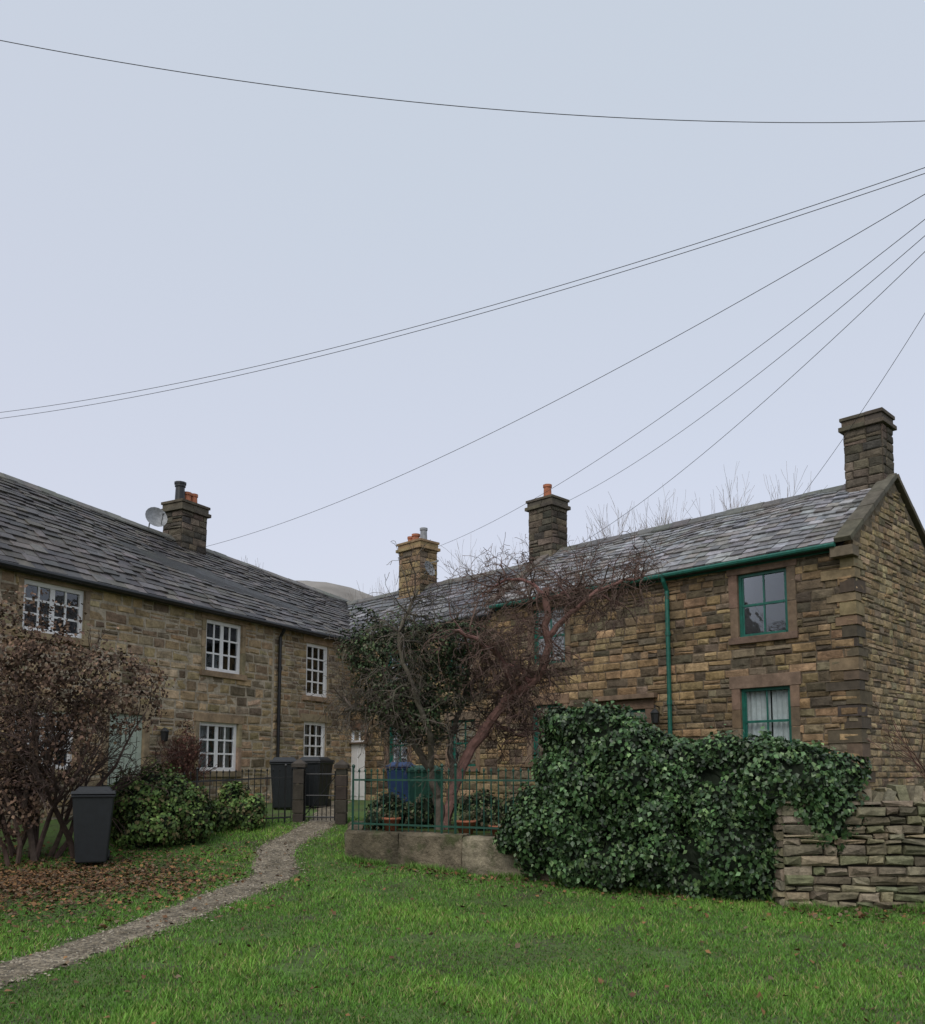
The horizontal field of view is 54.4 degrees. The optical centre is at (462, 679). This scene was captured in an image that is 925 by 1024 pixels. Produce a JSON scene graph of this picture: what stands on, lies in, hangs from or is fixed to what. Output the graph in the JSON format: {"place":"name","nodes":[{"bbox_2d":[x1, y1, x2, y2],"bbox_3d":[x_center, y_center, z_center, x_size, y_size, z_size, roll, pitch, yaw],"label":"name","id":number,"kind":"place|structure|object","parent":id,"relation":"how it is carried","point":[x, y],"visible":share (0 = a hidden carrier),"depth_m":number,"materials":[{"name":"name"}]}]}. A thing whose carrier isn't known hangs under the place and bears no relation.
{"place":"outdoors","nodes":[
{"label":"outdoors","id":0,"kind":"place"},
{"bbox_2d":[0,801,351,994],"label":"gravel path","id":1,"kind":"structure","parent":0,"point":[273,857],"depth_m":9.85,"materials":[{"name":"grey gravel"}]},
{"bbox_2d":[297,757,334,806],"bbox_3d":[-3.193,2.220,19.498,0.606,1.100,0.785,-2,-6,17],"label":"wheelie bin","id":2,"kind":"object","parent":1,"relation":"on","point":[326,762],"visible":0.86,"depth_m":19.21,"materials":[{"name":"plastic"}]},
{"bbox_2d":[242,785,252,797],"bbox_3d":[-4.350,2.354,17.751,0.420,0.588,0.414,0,-6,0],"label":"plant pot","id":3,"kind":"object","parent":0,"point":[247,789],"visible":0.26,"depth_m":17.71,"materials":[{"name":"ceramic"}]},
{"bbox_2d":[295,580,371,600],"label":"hill","id":4,"kind":"structure","parent":0,"point":[339,590],"depth_m":254.13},
{"bbox_2d":[0,800,924,1023],"bbox_3d":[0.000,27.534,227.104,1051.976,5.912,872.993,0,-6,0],"label":"ground","id":5,"kind":"structure","parent":0,"point":[51,836],"depth_m":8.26,"materials":[{"name":"green plant"}]},
{"bbox_2d":[71,786,116,863],"bbox_3d":[-5.428,2.136,13.222,0.606,1.140,0.785,2,-6,-20],"label":"wheelie bin","id":6,"kind":"object","parent":5,"relation":"on","point":[93,806],"visible":0.99,"depth_m":12.94,"materials":[{"name":"plastic"}]},
{"bbox_2d":[0,583,188,866],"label":"brown shrub","id":7,"kind":"object","parent":5,"relation":"on","point":[22,756],"visible":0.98,"depth_m":13.50,"materials":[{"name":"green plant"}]},
{"bbox_2d":[106,757,220,849],"bbox_3d":[-5.041,2.027,14.821,2.027,1.520,1.566,0,-6,0],"label":"evergreen shrub","id":8,"kind":"object","parent":5,"relation":"on","point":[182,813],"visible":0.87,"depth_m":14.52,"materials":[{"name":"green plant"}]},
{"bbox_2d":[0,472,354,823],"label":"stone cottage","id":9,"kind":"structure","parent":5,"relation":"on","point":[235,648],"depth_m":20.66,"materials":[{"name":"stone"}]},
{"bbox_2d":[107,713,141,784],"bbox_3d":[-6.993,1.597,18.541,0.052,1.800,0.900,-3,-7,28],"label":"pale door","id":10,"kind":"structure","parent":9,"relation":"in","point":[137,736],"depth_m":18.61,"materials":[{"name":"green paint"}]},
{"bbox_2d":[152,716,219,786],"bbox_3d":[-6.425,1.822,19.543,2.176,2.077,1.479,-2,-6,20],"label":"climbing shrub","id":11,"kind":"object","parent":5,"relation":"on","point":[189,759],"visible":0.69,"depth_m":19.44,"materials":[{"name":"brown plant"}]},
{"bbox_2d":[101,764,292,822],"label":"iron railings","id":12,"kind":"object","parent":5,"relation":"on","point":[248,779],"visible":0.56,"depth_m":16.39,"materials":[{"name":"black metal"}]},
{"bbox_2d":[211,781,268,831],"bbox_3d":[-4.037,2.231,15.909,1.271,0.900,0.994,0,-6,0],"label":"evergreen shrub","id":13,"kind":"object","parent":5,"relation":"on","point":[239,809],"visible":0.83,"depth_m":15.67,"materials":[{"name":"green plant"}]},
{"bbox_2d":[269,757,296,808],"bbox_3d":[-3.755,2.178,18.900,0.606,1.100,0.785,1,-6,-11],"label":"wheelie bin","id":14,"kind":"object","parent":5,"relation":"on","point":[276,763],"visible":0.58,"depth_m":18.59,"materials":[{"name":"plastic"}]},
{"bbox_2d":[291,759,307,822],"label":"gate pier","id":15,"kind":"structure","parent":5,"relation":"on","point":[298,797],"depth_m":16.53,"materials":[{"name":"stone"}]},
{"bbox_2d":[304,764,335,820],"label":"garden gate","id":16,"kind":"structure","parent":15,"relation":"attached to","point":[317,795],"depth_m":16.50,"materials":[{"name":"black metal"}]},
{"bbox_2d":[334,760,349,824],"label":"gate pier","id":17,"kind":"structure","parent":5,"relation":"on","point":[341,767],"depth_m":16.28,"materials":[{"name":"stone"}]},
{"bbox_2d":[386,762,412,804],"bbox_3d":[-1.252,2.189,18.195,0.605,1.050,0.785,1,-6,-6],"label":"wheelie bin","id":18,"kind":"object","parent":5,"relation":"on","point":[399,783],"visible":0.33,"depth_m":17.89,"materials":[{"name":"blue plastic"}]},
{"bbox_2d":[406,765,443,806],"bbox_3d":[-0.757,2.181,17.692,0.605,1.000,0.785,2,-6,-17],"label":"wheelie bin","id":19,"kind":"object","parent":5,"relation":"on","point":[412,787],"visible":0.29,"depth_m":17.41,"materials":[{"name":"green plastic"}]},
{"bbox_2d":[362,822,494,835],"bbox_3d":[9.050,2.300,13.609,21.900,0.001,7.650,0,-6,0],"label":"garden bed","id":20,"kind":"object","parent":5,"relation":"on","point":[451,830],"depth_m":14.00,"materials":[{"name":"soil"}]},
{"bbox_2d":[382,809,400,830],"bbox_3d":[-1.100,2.167,13.950,0.294,0.326,0.290,0,-6,0],"label":"plant pot","id":21,"kind":"object","parent":20,"relation":"on","point":[392,818],"visible":0.81,"depth_m":13.87,"materials":[{"name":"ceramic"}]},
{"bbox_2d":[363,787,525,830],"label":"garden plants","id":22,"kind":"object","parent":20,"relation":"on","point":[487,802],"visible":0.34,"depth_m":14.29,"materials":[{"name":"green plant"}]},
{"bbox_2d":[457,810,475,833],"bbox_3d":[0.050,2.067,13.106,0.315,0.349,0.310,0,-6,0],"label":"plant pot","id":23,"kind":"object","parent":20,"relation":"on","point":[466,822],"visible":0.82,"depth_m":13.02,"materials":[{"name":"ceramic"}]},
{"bbox_2d":[284,524,673,829],"bbox_3d":[0.279,-0.134,14.289,6.056,5.070,3.561,0,-6,0],"label":"apple tree","id":24,"kind":"object","parent":20,"relation":"on","point":[424,698],"visible":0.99,"depth_m":14.21,"materials":[{"name":"brown plant"}]},
{"bbox_2d":[492,698,873,902],"bbox_3d":[2.497,1.480,11.077,4.704,2.559,1.215,-3,-7,25],"label":"ivy hedge","id":25,"kind":"object","parent":20,"relation":"on","point":[613,801],"visible":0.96,"depth_m":10.81,"materials":[{"name":"green plant"}]},
{"bbox_2d":[866,702,924,778],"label":"bare shrub","id":26,"kind":"object","parent":20,"relation":"on","point":[919,765],"visible":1,"depth_m":13.97,"materials":[{"name":"brown plant"}]},
{"bbox_2d":[346,527,524,802],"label":"stone cottage","id":27,"kind":"structure","parent":5,"relation":"on","point":[429,550],"depth_m":24.64,"materials":[{"name":"stone"}]},
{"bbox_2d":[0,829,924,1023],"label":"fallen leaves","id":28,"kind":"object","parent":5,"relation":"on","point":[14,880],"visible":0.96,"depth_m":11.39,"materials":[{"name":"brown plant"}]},
{"bbox_2d":[241,461,826,600],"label":"distant trees","id":29,"kind":"object","parent":5,"relation":"on","point":[603,535],"visible":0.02,"depth_m":45.31,"materials":[{"name":"brown plant"}]},
{"bbox_2d":[344,821,766,892],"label":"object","id":30,"kind":"structure","parent":5,"relation":"on","point":[478,854],"depth_m":12.79,"materials":[{"name":"grey concrete"}]},
{"bbox_2d":[351,763,536,834],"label":"iron railings","id":31,"kind":"object","parent":30,"relation":"on","point":[455,826],"visible":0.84,"depth_m":12.99,"materials":[{"name":"metal"}]},
{"bbox_2d":[487,407,924,804],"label":"stone cottage","id":32,"kind":"structure","parent":5,"relation":"on","point":[801,617],"depth_m":17.52,"materials":[{"name":"stone"}]},
{"bbox_2d":[805,313,924,490],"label":"overhead cable","id":33,"kind":"object","parent":32,"relation":"attached to","point":[870,398],"visible":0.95,"depth_m":14.86,"materials":[{"name":"black rubber"}]},
{"bbox_2d":[769,782,924,908],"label":"wall stones","id":34,"kind":"object","parent":5,"relation":"on","point":[900,800],"depth_m":10.04,"materials":[{"name":"beige stone"}]},
{"bbox_2d":[782,804,924,907],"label":"wall hearting","id":35,"kind":"structure","parent":5,"relation":"on","point":[863,865],"depth_m":10.11,"materials":[{"name":"brown stone"}]},
{"bbox_3d":[-6.600,-2.212,8.478,1.000,9.500,0.290,0,-6,0],"label":"telegraph pole","id":36,"kind":"object","parent":5,"relation":"on","visible":0},
{"bbox_2d":[0,40,920,122],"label":"overhead cable","id":37,"kind":"object","parent":36,"relation":"attached to","point":[459,106],"visible":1,"depth_m":9.45,"materials":[{"name":"black rubber"}]},
{"bbox_3d":[-14.300,-2.016,20.523,1.000,9.900,0.290,0,-6,0],"label":"telegraph pole","id":38,"kind":"object","parent":5,"relation":"on","visible":0},
{"bbox_2d":[0,167,924,412],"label":"overhead cable","id":39,"kind":"object","parent":38,"relation":"attached to","point":[504,301],"visible":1,"depth_m":12.64,"materials":[{"name":"black rubber"}]},
{"bbox_3d":[6.080,-1.818,9.542,1.000,8.850,0.290,0,-6,0],"label":"telegraph pole","id":40,"kind":"object","parent":5,"relation":"on","visible":0},
{"bbox_2d":[0,173,924,418],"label":"overhead cable","id":41,"kind":"object","parent":40,"relation":"attached to","point":[511,304],"visible":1,"depth_m":12.74,"materials":[{"name":"black rubber"}]},
{"bbox_2d":[206,194,924,546],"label":"overhead cable","id":42,"kind":"object","parent":40,"relation":"attached to","point":[606,374],"visible":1,"depth_m":13.28,"materials":[{"name":"black rubber"}]},
{"bbox_2d":[435,219,924,547],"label":"overhead cable","id":43,"kind":"object","parent":40,"relation":"attached to","point":[725,371],"visible":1,"depth_m":14.09,"materials":[{"name":"black rubber"}]},
{"bbox_2d":[556,236,924,506],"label":"overhead cable","id":44,"kind":"object","parent":40,"relation":"attached to","point":[771,363],"visible":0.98,"depth_m":14.13,"materials":[{"name":"black rubber"}]},
{"bbox_2d":[577,253,922,545],"bbox_3d":[4.474,-4.564,16.741,0.009,1.069,14.076,2,-6,-14],"label":"overhead cable","id":45,"kind":"object","parent":40,"relation":"attached to","point":[775,391],"visible":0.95,"depth_m":14.29,"materials":[{"name":"black rubber"}]},
{"bbox_2d":[0,0,924,595],"label":"sky","id":46,"kind":"structure","parent":0,"point":[159,227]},
{"bbox_2d":[489,813,504,835],"bbox_3d":[0.550,2.060,12.855,0.357,0.310,0.352,0,-6,0],"label":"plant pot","id":47,"kind":"object","parent":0,"point":[494,823],"visible":0.41,"depth_m":12.80,"materials":[{"name":"ceramic"}]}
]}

